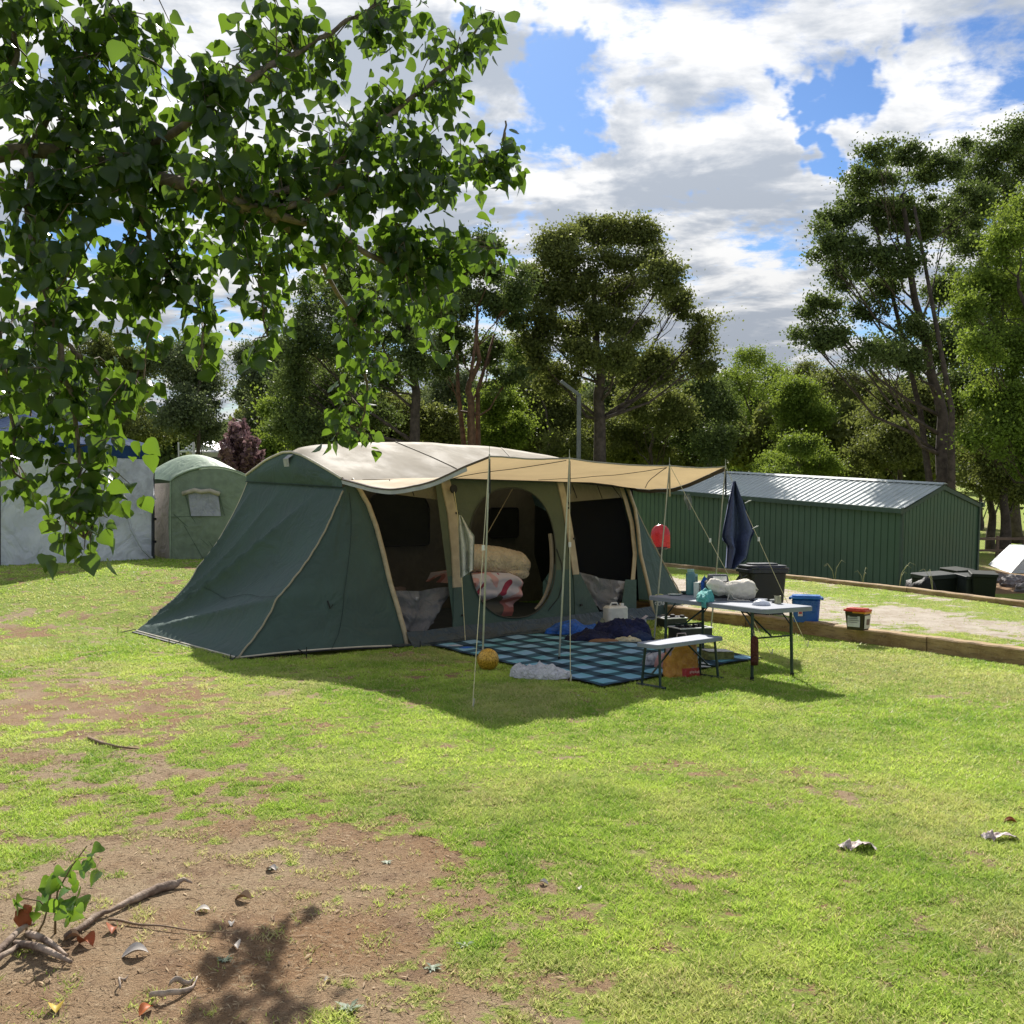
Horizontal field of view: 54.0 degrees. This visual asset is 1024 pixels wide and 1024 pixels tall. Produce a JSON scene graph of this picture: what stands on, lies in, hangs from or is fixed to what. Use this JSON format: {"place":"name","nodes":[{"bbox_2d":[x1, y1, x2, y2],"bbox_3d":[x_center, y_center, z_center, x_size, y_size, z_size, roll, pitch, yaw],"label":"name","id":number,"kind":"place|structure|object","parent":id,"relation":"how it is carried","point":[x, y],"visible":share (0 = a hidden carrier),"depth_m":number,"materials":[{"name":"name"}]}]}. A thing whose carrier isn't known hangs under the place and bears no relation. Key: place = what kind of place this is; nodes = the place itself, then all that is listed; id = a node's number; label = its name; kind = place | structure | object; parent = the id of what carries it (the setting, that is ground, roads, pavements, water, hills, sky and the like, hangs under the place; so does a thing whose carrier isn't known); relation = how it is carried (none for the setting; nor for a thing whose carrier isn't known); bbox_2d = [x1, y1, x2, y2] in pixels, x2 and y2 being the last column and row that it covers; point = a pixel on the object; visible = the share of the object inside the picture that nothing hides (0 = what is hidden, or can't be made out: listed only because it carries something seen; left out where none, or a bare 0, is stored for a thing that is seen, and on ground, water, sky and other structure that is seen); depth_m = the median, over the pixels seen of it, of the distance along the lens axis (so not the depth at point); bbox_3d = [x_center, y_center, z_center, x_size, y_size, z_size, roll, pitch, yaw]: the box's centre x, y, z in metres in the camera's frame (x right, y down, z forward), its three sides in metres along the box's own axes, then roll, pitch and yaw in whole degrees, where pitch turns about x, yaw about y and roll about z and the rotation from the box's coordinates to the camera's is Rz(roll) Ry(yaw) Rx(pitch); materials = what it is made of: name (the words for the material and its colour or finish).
{"place":"outdoors","nodes":[
{"label":"outdoors","id":0,"kind":"place"},
{"bbox_2d":[0,475,1023,1023],"bbox_3d":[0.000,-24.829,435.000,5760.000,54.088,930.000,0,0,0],"label":"lawn","id":1,"kind":"structure","parent":0,"point":[886,615],"depth_m":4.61,"materials":[{"name":"plant"}]},
{"bbox_2d":[0,922,72,963],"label":"tree root","id":2,"kind":"object","parent":1,"relation":"on","point":[60,953],"visible":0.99,"depth_m":3.57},
{"bbox_2d":[0,339,98,422],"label":"background tree","id":3,"kind":"object","parent":1,"relation":"on","point":[32,363],"visible":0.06,"depth_m":44.63,"materials":[{"name":"green plant"}]},
{"bbox_2d":[12,841,104,933],"bbox_3d":[-1.693,1.432,3.755,0.347,0.392,0.116,-1,5,-9],"label":"seedling","id":4,"kind":"object","parent":1,"relation":"on","point":[59,907],"visible":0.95,"depth_m":3.75,"materials":[{"name":"green plant"}]},
{"bbox_2d":[0,410,156,565],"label":"marquee","id":5,"kind":"object","parent":1,"relation":"on","point":[24,540],"visible":0.38,"depth_m":18.84,"materials":[{"name":"white fabric"}]},
{"bbox_2d":[77,930,94,945],"bbox_3d":[-1.541,1.547,3.635,0.082,0.046,0.059,0,0,33],"label":"dry leaf","id":6,"kind":"object","parent":1,"relation":"on","point":[89,937],"visible":1,"depth_m":3.64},
{"bbox_2d":[87,736,138,748],"bbox_3d":[-2.757,1.588,6.870,0.610,0.047,0.069,4,6,37],"label":"stick","id":7,"kind":"object","parent":1,"relation":"on","point":[103,743],"visible":1,"depth_m":6.83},
{"bbox_2d":[63,877,192,937],"bbox_3d":[-1.534,1.563,3.984,0.102,0.094,0.640,2,6,26],"label":"fallen branch","id":8,"kind":"object","parent":1,"relation":"on","point":[165,886],"visible":0.99,"depth_m":4.07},
{"bbox_2d":[65,320,202,453],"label":"background tree","id":9,"kind":"object","parent":1,"relation":"on","point":[103,349],"visible":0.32,"depth_m":45.25,"materials":[{"name":"green plant"}]},
{"bbox_2d":[122,942,147,957],"bbox_3d":[-1.331,1.548,3.545,0.073,0.039,0.075,3,6,27],"label":"dry leaf","id":10,"kind":"object","parent":1,"relation":"on","point":[135,947],"visible":1,"depth_m":3.56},
{"bbox_2d":[139,1002,152,1015],"bbox_3d":[-1.150,1.557,3.156,0.043,0.023,0.044,-2,5,-18],"label":"dry leaf","id":11,"kind":"object","parent":1,"relation":"on","point":[143,1007],"visible":1,"depth_m":3.16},
{"bbox_2d":[108,918,236,934],"bbox_3d":[-1.288,1.568,3.788,0.543,0.018,0.020,1,5,14],"label":"twig","id":12,"kind":"object","parent":1,"relation":"on","point":[123,921],"visible":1,"depth_m":3.80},
{"bbox_2d":[148,976,197,997],"bbox_3d":[-1.092,1.557,3.282,0.057,0.052,0.178,4,7,42],"label":"bark strip","id":13,"kind":"object","parent":1,"relation":"on","point":[163,993],"visible":1,"depth_m":3.24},
{"bbox_2d":[168,976,193,986],"bbox_3d":[-1.097,1.557,3.333,0.087,0.045,0.009,-3,6,-34],"label":"bark strip","id":14,"kind":"object","parent":1,"relation":"on","point":[181,980],"visible":1,"depth_m":3.33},
{"bbox_2d":[127,315,250,455],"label":"background tree","id":15,"kind":"object","parent":1,"relation":"on","point":[191,409],"visible":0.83,"depth_m":44.36,"materials":[{"name":"green plant"}]},
{"bbox_2d":[180,441,219,454],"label":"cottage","id":16,"kind":"structure","parent":1,"relation":"on","point":[208,448],"depth_m":53.56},
{"bbox_2d":[155,455,245,559],"bbox_3d":[-6.582,-0.042,20.843,1.546,2.287,3.250,-4,6,-36],"label":"dome tent","id":17,"kind":"object","parent":1,"relation":"on","point":[195,506],"visible":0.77,"depth_m":19.92,"materials":[{"name":"green fabric"}]},
{"bbox_2d":[188,493,220,515],"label":"window","id":18,"kind":"structure","parent":17,"relation":"in","point":[207,504],"depth_m":19.86,"materials":[{"name":"plastic"}]},
{"bbox_2d":[189,450,221,469],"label":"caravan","id":19,"kind":"object","parent":1,"relation":"on","point":[213,454],"visible":0.05,"depth_m":48.90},
{"bbox_2d":[217,418,265,473],"bbox_3d":[-7.238,-0.991,26.765,1.298,3.063,2.543,0,5,0],"label":"plum tree","id":20,"kind":"object","parent":1,"relation":"on","point":[238,450],"visible":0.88,"depth_m":26.55,"materials":[{"name":"purple plant"}]},
{"bbox_2d":[235,890,250,899],"bbox_3d":[-1.099,1.571,4.111,0.056,0.037,0.056,-4,6,-36],"label":"dry leaf","id":21,"kind":"object","parent":1,"relation":"on","point":[245,893],"visible":1,"depth_m":4.12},
{"bbox_2d":[220,327,288,436],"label":"background tree","id":22,"kind":"object","parent":1,"relation":"on","point":[255,377],"visible":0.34,"depth_m":49.39,"materials":[{"name":"green plant"}]},
{"bbox_2d":[0,0,529,579],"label":"poplar tree","id":23,"kind":"object","parent":1,"relation":"on","point":[106,168],"visible":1,"depth_m":4.58,"materials":[{"name":"green plant"}]},
{"bbox_2d":[244,335,353,411],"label":"background tree","id":24,"kind":"object","parent":1,"relation":"on","point":[328,360],"visible":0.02,"depth_m":53.34,"materials":[{"name":"green plant"}]},
{"bbox_2d":[242,382,357,459],"bbox_3d":[-8.450,-2.429,40.224,4.698,5.556,7.529,-4,6,-36],"label":"background tree","id":25,"kind":"object","parent":1,"relation":"on","point":[271,449],"visible":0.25,"depth_m":39.73,"materials":[{"name":"green plant"}]},
{"bbox_2d":[335,999,362,1011],"bbox_3d":[-0.522,1.581,3.210,0.103,0.024,0.086,0,0,0],"label":"rosette weed","id":26,"kind":"object","parent":1,"relation":"on","point":[352,1006],"visible":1,"depth_m":3.22,"materials":[{"name":"green plant"}]},
{"bbox_2d":[240,226,485,450],"bbox_3d":[-6.190,-4.595,35.810,8.840,11.652,8.564,4,6,38],"label":"gum tree","id":27,"kind":"object","parent":1,"relation":"on","point":[300,385],"visible":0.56,"depth_m":35.92,"materials":[{"name":"green plant"}]},
{"bbox_2d":[312,381,490,444],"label":"background tree","id":28,"kind":"object","parent":1,"relation":"on","point":[439,424],"visible":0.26,"depth_m":41.44,"materials":[{"name":"green plant"}]},
{"bbox_2d":[407,362,484,427],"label":"background tree","id":29,"kind":"object","parent":1,"relation":"on","point":[446,394],"visible":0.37,"depth_m":53.82,"materials":[{"name":"green plant"}]},
{"bbox_2d":[120,442,808,706],"bbox_3d":[0.062,0.377,13.450,8.185,2.782,7.067,0,0,-44],"label":"cabin tent","id":30,"kind":"object","parent":1,"relation":"on","point":[318,551],"visible":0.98,"depth_m":12.93,"materials":[{"name":"green fabric"}]},
{"bbox_2d":[370,494,428,545],"bbox_3d":[-1.758,0.115,15.470,1.215,0.812,0.020,0,0,-43],"label":"window mesh","id":31,"kind":"structure","parent":30,"relation":"in","point":[401,519],"depth_m":15.51,"materials":[{"name":"fabric"}]},
{"bbox_2d":[458,515,474,577],"bbox_3d":[-0.549,0.419,12.098,0.197,0.764,0.197,0,0,0],"label":"towel","id":32,"kind":"object","parent":30,"relation":"hanging from","point":[466,545],"visible":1,"depth_m":12.10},
{"bbox_2d":[426,570,522,615],"bbox_3d":[-0.534,1.102,13.560,1.014,0.622,1.016,0,0,-44],"label":"quilt","id":33,"kind":"object","parent":30,"relation":"on","point":[504,593],"visible":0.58,"depth_m":13.37,"materials":[{"name":"fabric"}]},
{"bbox_2d":[471,544,530,578],"bbox_3d":[-0.216,0.670,13.633,1.209,0.508,0.411,0,0,-44],"label":"rolled mattress","id":34,"kind":"object","parent":33,"relation":"on","point":[510,561],"visible":0.72,"depth_m":13.49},
{"bbox_2d":[489,509,517,536],"bbox_3d":[-0.142,0.178,17.004,0.663,0.497,0.020,0,0,-43],"label":"window mesh","id":35,"kind":"structure","parent":30,"relation":"in","point":[505,524],"depth_m":17.00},
{"bbox_2d":[534,533,553,608],"bbox_3d":[0.467,0.802,13.743,0.113,0.969,0.682,2,5,20],"label":"rolled door","id":36,"kind":"structure","parent":30,"relation":"in","point":[551,543],"depth_m":13.84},
{"bbox_2d":[684,494,691,509],"bbox_3d":[2.143,-0.122,12.198,0.106,0.206,0.114,3,6,33],"label":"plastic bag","id":37,"kind":"object","parent":30,"relation":"hanging from","point":[687,501],"visible":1,"depth_m":12.20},
{"bbox_2d":[722,481,753,568],"bbox_3d":[2.830,0.164,12.530,0.387,1.100,0.326,-2,5,-20],"label":"towel","id":38,"kind":"object","parent":30,"relation":"hanging from","point":[737,532],"visible":1,"depth_m":12.53,"materials":[{"name":"fabric"}]},
{"bbox_2d":[477,648,498,669],"bbox_3d":[-0.244,1.497,10.197,0.224,0.224,0.224,0,0,0],"label":"ball","id":39,"kind":"object","parent":1,"relation":"on","point":[487,658],"visible":0.97,"depth_m":10.12,"materials":[{"name":"yellow plastic"}]},
{"bbox_2d":[420,220,556,445],"bbox_3d":[-1.292,-4.975,38.486,5.843,12.078,6.698,0,5,0],"label":"gum tree","id":40,"kind":"object","parent":1,"relation":"on","point":[513,299],"visible":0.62,"depth_m":37.96,"materials":[{"name":"green plant"}]},
{"bbox_2d":[462,367,553,450],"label":"background tree","id":41,"kind":"object","parent":1,"relation":"on","point":[506,427],"visible":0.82,"depth_m":44.77,"materials":[{"name":"green plant"}]},
{"bbox_2d":[0,371,1022,488],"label":"woodland","id":42,"kind":"object","parent":1,"relation":"on","point":[167,455],"visible":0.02,"depth_m":100.97,"materials":[{"name":"green plant"}]},
{"bbox_2d":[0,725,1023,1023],"bbox_3d":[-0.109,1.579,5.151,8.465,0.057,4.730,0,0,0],"label":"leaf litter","id":43,"kind":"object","parent":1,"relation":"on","point":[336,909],"visible":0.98,"depth_m":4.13,"materials":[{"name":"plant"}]},
{"bbox_2d":[487,331,587,399],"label":"background tree","id":44,"kind":"object","parent":1,"relation":"on","point":[518,350],"visible":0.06,"depth_m":54.49,"materials":[{"name":"green plant"}]},
{"bbox_2d":[514,365,612,460],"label":"background tree","id":45,"kind":"object","parent":1,"relation":"on","point":[562,427],"visible":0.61,"depth_m":50.74,"materials":[{"name":"green plant"}]},
{"bbox_2d":[560,380,580,458],"bbox_3d":[1.547,-0.965,26.788,0.569,5.067,0.180,0,5,0],"label":"street lamp","id":46,"kind":"object","parent":1,"relation":"on","point":[570,388],"visible":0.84,"depth_m":26.61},
{"bbox_2d":[227,378,935,481],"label":"understorey","id":47,"kind":"object","parent":1,"relation":"on","point":[839,431],"visible":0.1,"depth_m":53.99,"materials":[{"name":"green plant"}]},
{"bbox_2d":[431,632,762,685],"bbox_3d":[0.872,1.580,11.419,2.567,0.394,3.778,-3,6,-33],"label":"picnic rug","id":48,"kind":"object","parent":1,"relation":"on","point":[602,663],"visible":0.67,"depth_m":11.09,"materials":[{"name":"fabric"}]},
{"bbox_2d":[509,661,569,679],"bbox_3d":[0.275,1.516,9.687,0.602,0.148,0.353,0,0,0],"label":"crumpled shirt","id":49,"kind":"object","parent":48,"relation":"on","point":[539,670],"visible":1,"depth_m":9.59,"materials":[{"name":"grey fabric"}]},
{"bbox_2d":[544,619,595,634],"bbox_3d":[0.806,1.488,13.172,0.776,0.178,0.483,0,0,0],"label":"sleeping bag","id":50,"kind":"object","parent":48,"relation":"on","point":[577,626],"visible":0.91,"depth_m":13.02,"materials":[{"name":"blue fabric"}]},
{"bbox_2d":[564,627,614,640],"bbox_3d":[0.968,1.507,12.435,0.646,0.148,0.362,0,0,0],"label":"jacket","id":51,"kind":"object","parent":48,"relation":"on","point":[586,634],"visible":0.98,"depth_m":12.36,"materials":[{"name":"blue fabric"}]},
{"bbox_2d":[589,638,617,641],"bbox_3d":[1.116,1.555,12.182,0.380,0.042,0.122,0,0,0],"label":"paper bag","id":52,"kind":"object","parent":48,"relation":"on","point":[603,640],"visible":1,"depth_m":12.14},
{"bbox_2d":[593,617,651,637],"bbox_3d":[1.385,1.467,12.860,0.696,0.265,0.455,4,7,40],"label":"jacket","id":53,"kind":"object","parent":48,"relation":"on","point":[618,627],"visible":0.94,"depth_m":12.74,"materials":[{"name":"blue fabric"}]},
{"bbox_2d":[615,635,640,641],"bbox_3d":[1.413,1.541,12.281,0.337,0.073,0.151,0,0,0],"label":"hat","id":54,"kind":"object","parent":48,"relation":"on","point":[629,638],"visible":0.99,"depth_m":12.23,"materials":[{"name":"beige fabric"}]},
{"bbox_2d":[627,630,652,640],"bbox_3d":[1.581,1.524,12.419,0.354,0.115,0.263,0,0,0],"label":"jumper","id":55,"kind":"object","parent":48,"relation":"on","point":[642,635],"visible":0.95,"depth_m":12.34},
{"bbox_2d":[641,651,663,664],"bbox_3d":[1.508,1.501,10.413,0.329,0.147,0.258,0,0,0],"label":"shopping bag","id":56,"kind":"object","parent":48,"relation":"on","point":[650,658],"visible":0.47,"depth_m":10.33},
{"bbox_2d":[701,649,734,659],"bbox_3d":[2.192,1.519,10.757,0.314,0.092,0.234,0,0,-15],"label":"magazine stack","id":57,"kind":"object","parent":48,"relation":"on","point":[707,654],"visible":0.73,"depth_m":10.67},
{"bbox_2d":[603,602,627,621],"bbox_3d":[1.399,1.374,13.600,0.300,0.311,0.220,0,0,-20],"label":"water container","id":58,"kind":"object","parent":1,"relation":"on","point":[612,612],"visible":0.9,"depth_m":13.51,"materials":[{"name":"white plastic"}]},
{"bbox_2d":[499,207,746,461],"bbox_3d":[4.296,-5.366,40.232,10.205,14.185,7.906,0,5,0],"label":"gum tree","id":59,"kind":"object","parent":1,"relation":"on","point":[622,358],"visible":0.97,"depth_m":39.81,"materials":[{"name":"green plant"}]},
{"bbox_2d":[581,353,690,413],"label":"background tree","id":60,"kind":"object","parent":1,"relation":"on","point":[607,400],"visible":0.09,"depth_m":57.48,"materials":[{"name":"green plant"}]},
{"bbox_2d":[589,377,709,464],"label":"background tree","id":61,"kind":"object","parent":1,"relation":"on","point":[636,432],"visible":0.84,"depth_m":44.41,"materials":[{"name":"green plant"}]},
{"bbox_2d":[657,614,687,626],"bbox_3d":[2.229,1.517,14.021,0.370,0.165,0.250,0,0,-20],"label":"storage tray","id":62,"kind":"object","parent":1,"relation":"on","point":[672,619],"visible":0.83,"depth_m":13.95,"materials":[{"name":"black plastic"}]},
{"bbox_2d":[636,634,723,689],"bbox_3d":[1.585,1.397,9.440,0.960,0.402,0.340,0,0,-41],"label":"folding bench","id":63,"kind":"object","parent":1,"relation":"on","point":[672,643],"visible":0.96,"depth_m":9.30,"materials":[{"name":"grey plastic"}]},
{"bbox_2d":[662,633,699,677],"bbox_3d":[1.650,1.391,9.782,0.383,0.431,0.203,0,0,-18],"label":"shopping bag","id":64,"kind":"object","parent":1,"relation":"on","point":[681,661],"visible":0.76,"depth_m":9.71,"materials":[{"name":"paper"}]},
{"bbox_2d":[667,623,713,637],"bbox_3d":[2.227,1.501,12.563,0.470,0.205,0.330,0,0,-20],"label":"storage tray","id":65,"kind":"object","parent":1,"relation":"on","point":[688,630],"visible":0.66,"depth_m":12.46,"materials":[{"name":"black plastic"}]},
{"bbox_2d":[654,354,765,470],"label":"background tree","id":66,"kind":"object","parent":1,"relation":"on","point":[718,432],"visible":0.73,"depth_m":44.73,"materials":[{"name":"green plant"}]},
{"bbox_2d":[649,594,811,680],"bbox_3d":[2.173,1.250,10.209,0.630,0.700,1.762,0,0,-30],"label":"folding table","id":67,"kind":"object","parent":1,"relation":"on","point":[747,607],"visible":0.77,"depth_m":9.78,"materials":[{"name":"grey plastic"}]},
{"bbox_2d":[686,569,695,594],"bbox_3d":[1.939,0.758,10.906,0.104,0.282,0.102,0,0,-30],"label":"drink bottle","id":68,"kind":"object","parent":67,"relation":"on","point":[690,577],"visible":0.94,"depth_m":10.86,"materials":[{"name":"green plastic"}]},
{"bbox_2d":[694,582,700,597],"bbox_3d":[1.952,0.819,10.578,0.058,0.160,0.075,0,0,30],"label":"carton","id":69,"kind":"object","parent":67,"relation":"on","point":[697,587],"visible":0.66,"depth_m":10.55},
{"bbox_2d":[696,588,714,607],"bbox_3d":[1.948,0.856,10.138,0.180,0.168,0.418,1,5,16],"label":"cloth","id":70,"kind":"object","parent":67,"relation":"on","point":[704,596],"visible":1,"depth_m":10.04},
{"bbox_2d":[704,573,746,598],"bbox_3d":[2.244,0.766,10.528,0.431,0.268,0.246,0,0,5],"label":"camp stove","id":71,"kind":"object","parent":67,"relation":"on","point":[724,578],"visible":0.48,"depth_m":10.46,"materials":[{"name":"grey metal"}]},
{"bbox_2d":[706,578,757,600],"bbox_3d":[2.252,0.787,10.248,0.560,0.221,0.304,0,0,-5],"label":"laundry bag","id":72,"kind":"object","parent":67,"relation":"on","point":[742,590],"visible":0.97,"depth_m":10.18,"materials":[{"name":"fabric"}]},
{"bbox_2d":[751,630,758,665],"bbox_3d":[2.288,1.273,9.489,0.087,0.353,0.068,0,0,-30],"label":"umbrella","id":73,"kind":"object","parent":67,"relation":"hanging from","point":[754,651],"visible":1,"depth_m":9.46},
{"bbox_2d":[752,599,770,605],"bbox_3d":[2.408,0.872,9.707,0.180,0.055,0.180,0,0,-30],"label":"bowl","id":74,"kind":"object","parent":67,"relation":"on","point":[760,602],"visible":1,"depth_m":9.65,"materials":[{"name":"white ceramic"}]},
{"bbox_2d":[713,340,798,471],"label":"background tree","id":75,"kind":"object","parent":1,"relation":"on","point":[752,359],"visible":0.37,"depth_m":61.11,"materials":[{"name":"green plant"}]},
{"bbox_2d":[736,563,788,614],"bbox_3d":[3.598,1.097,14.412,0.630,0.725,0.574,0,0,-12],"label":"rubbish bin","id":76,"kind":"object","parent":1,"relation":"on","point":[761,576],"visible":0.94,"depth_m":14.23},
{"bbox_2d":[547,590,1023,665],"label":"retaining wall","id":77,"kind":"structure","parent":1,"relation":"on","point":[1003,653],"depth_m":12.18,"materials":[{"name":"wood"}]},
{"bbox_2d":[789,594,823,621],"bbox_3d":[3.883,1.270,13.263,0.440,0.349,0.310,0,0,18],"label":"storage tub","id":78,"kind":"object","parent":77,"relation":"on","point":[813,600],"visible":0.9,"depth_m":13.14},
{"bbox_2d":[843,607,871,630],"bbox_3d":[4.224,1.304,12.279,0.225,0.262,0.285,0,0,-44],"label":"plastic tub","id":79,"kind":"object","parent":77,"relation":"on","point":[858,618],"visible":1,"depth_m":12.20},
{"bbox_2d":[735,425,855,476],"bbox_3d":[11.327,-0.923,40.607,4.206,5.318,7.539,3,6,30],"label":"tree","id":80,"kind":"object","parent":1,"relation":"on","point":[798,454],"visible":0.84,"depth_m":39.65,"materials":[{"name":"green plant"}]},
{"bbox_2d":[748,366,852,444],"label":"background tree","id":81,"kind":"object","parent":1,"relation":"on","point":[795,399],"visible":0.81,"depth_m":52.05,"materials":[{"name":"green plant"}]},
{"bbox_2d":[633,471,984,586],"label":"garden shed","id":82,"kind":"structure","parent":1,"relation":"on","point":[884,531],"depth_m":29.47,"materials":[{"name":"metal"}]},
{"bbox_2d":[651,524,669,556],"bbox_3d":[2.881,0.876,19.500,0.378,1.277,0.320,0,0,0],"label":"hose reel cover","id":83,"kind":"object","parent":82,"relation":"attached to","point":[656,533],"visible":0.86,"depth_m":19.39,"materials":[{"name":"red plastic"}]},
{"bbox_2d":[781,353,893,477],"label":"background tree","id":84,"kind":"object","parent":1,"relation":"on","point":[830,378],"visible":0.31,"depth_m":59.99,"materials":[{"name":"green plant"}]},
{"bbox_2d":[662,562,1023,607],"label":"garden edging","id":85,"kind":"object","parent":1,"relation":"on","point":[1007,601],"visible":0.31,"depth_m":18.68,"materials":[{"name":"wood"}]},
{"bbox_2d":[838,838,876,850],"bbox_3d":[1.645,1.582,4.782,0.168,0.048,0.081,0,0,0],"label":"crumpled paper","id":86,"kind":"object","parent":1,"relation":"on","point":[849,844],"visible":1,"depth_m":4.78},
{"bbox_2d":[778,131,1017,489],"bbox_3d":[13.966,-5.886,37.445,10.708,15.409,7.377,-3,6,-32],"label":"gum tree","id":87,"kind":"object","parent":1,"relation":"on","point":[840,250],"visible":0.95,"depth_m":35.65,"materials":[{"name":"green plant"}]},
{"bbox_2d":[836,371,973,481],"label":"background tree","id":88,"kind":"object","parent":1,"relation":"on","point":[899,443],"visible":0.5,"depth_m":43.30,"materials":[{"name":"green plant"}]},
{"bbox_2d":[910,576,936,589],"bbox_3d":[8.927,1.803,21.773,0.630,0.821,0.599,0,5,0],"label":"rubbish bag","id":89,"kind":"object","parent":1,"relation":"on","point":[924,582],"visible":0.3,"depth_m":21.60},
{"bbox_2d":[910,571,956,592],"bbox_3d":[9.380,1.782,22.363,0.900,0.845,0.550,-2,5,-23],"label":"wheelie bin","id":90,"kind":"object","parent":1,"relation":"on","point":[944,581],"visible":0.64,"depth_m":22.17,"materials":[{"name":"plastic"}]},
{"bbox_2d":[939,566,974,572],"bbox_3d":[10.410,1.762,23.566,0.540,0.888,0.649,-2,5,-23],"label":"wheelie bin","id":91,"kind":"object","parent":1,"relation":"on","point":[954,569],"visible":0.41,"depth_m":23.39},
{"bbox_2d":[955,573,971,593],"bbox_3d":[10.099,1.786,22.168,0.518,0.830,0.625,-1,5,-6],"label":"wheelie bin","id":92,"kind":"object","parent":1,"relation":"on","point":[963,582],"visible":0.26,"depth_m":21.99,"materials":[{"name":"plastic"}]},
{"bbox_2d":[925,104,1023,542],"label":"gum tree","id":93,"kind":"object","parent":1,"relation":"on","point":[1009,151],"visible":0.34,"depth_m":42.60,"materials":[{"name":"green plant"}]},
{"bbox_2d":[955,420,999,530],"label":"gum tree","id":94,"kind":"object","parent":1,"relation":"on","point":[982,509],"visible":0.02,"depth_m":53.00,"materials":[{"name":"green plant"}]},
{"bbox_2d":[933,181,1023,487],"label":"broadleaf tree","id":95,"kind":"object","parent":1,"relation":"on","point":[996,345],"visible":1,"depth_m":24.51,"materials":[{"name":"green plant"}]},
{"bbox_2d":[968,570,998,596],"bbox_3d":[10.278,1.755,21.966,0.540,0.888,0.649,2,5,17],"label":"wheelie bin","id":96,"kind":"object","parent":1,"relation":"on","point":[984,583],"visible":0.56,"depth_m":21.70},
{"bbox_2d":[955,408,1022,548],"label":"gum tree","id":97,"kind":"object","parent":1,"relation":"on","point":[991,530],"visible":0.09,"depth_m":39.23,"materials":[{"name":"green plant"}]},
{"bbox_2d":[955,410,1023,553],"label":"gum tree","id":98,"kind":"object","parent":1,"relation":"on","point":[998,484],"visible":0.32,"depth_m":37.84,"materials":[{"name":"green plant"}]},
{"bbox_2d":[980,829,1019,841],"bbox_3d":[2.390,1.583,4.924,0.162,0.052,0.078,0,0,0],"label":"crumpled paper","id":99,"kind":"object","parent":1,"relation":"on","point":[990,834],"visible":1,"depth_m":4.92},
{"bbox_2d":[979,536,1023,557],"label":"rail fence","id":100,"kind":"object","parent":1,"relation":"on","point":[996,550],"visible":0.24,"depth_m":35.88,"materials":[{"name":"brown wood"}]},
{"bbox_2d":[999,577,1016,586],"bbox_3d":[14.128,2.026,28.610,0.493,0.370,0.406,3,6,27],"label":"rock","id":101,"kind":"object","parent":1,"relation":"on","point":[1008,582],"visible":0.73,"depth_m":28.49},
{"bbox_2d":[1013,582,1023,592],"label":"rock","id":102,"kind":"object","parent":1,"relation":"on","point":[1019,587],"visible":0.86,"depth_m":27.30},
{"bbox_2d":[0,0,1023,436],"label":"sky","id":103,"kind":"structure","parent":0,"point":[727,120],"materials":[{"name":"blue"}]},
{"bbox_2d":[988,545,1023,572],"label":"tent","id":104,"kind":"object","parent":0,"point":[1009,558],"visible":0.87,"depth_m":33.03,"materials":[{"name":"white fabric"}]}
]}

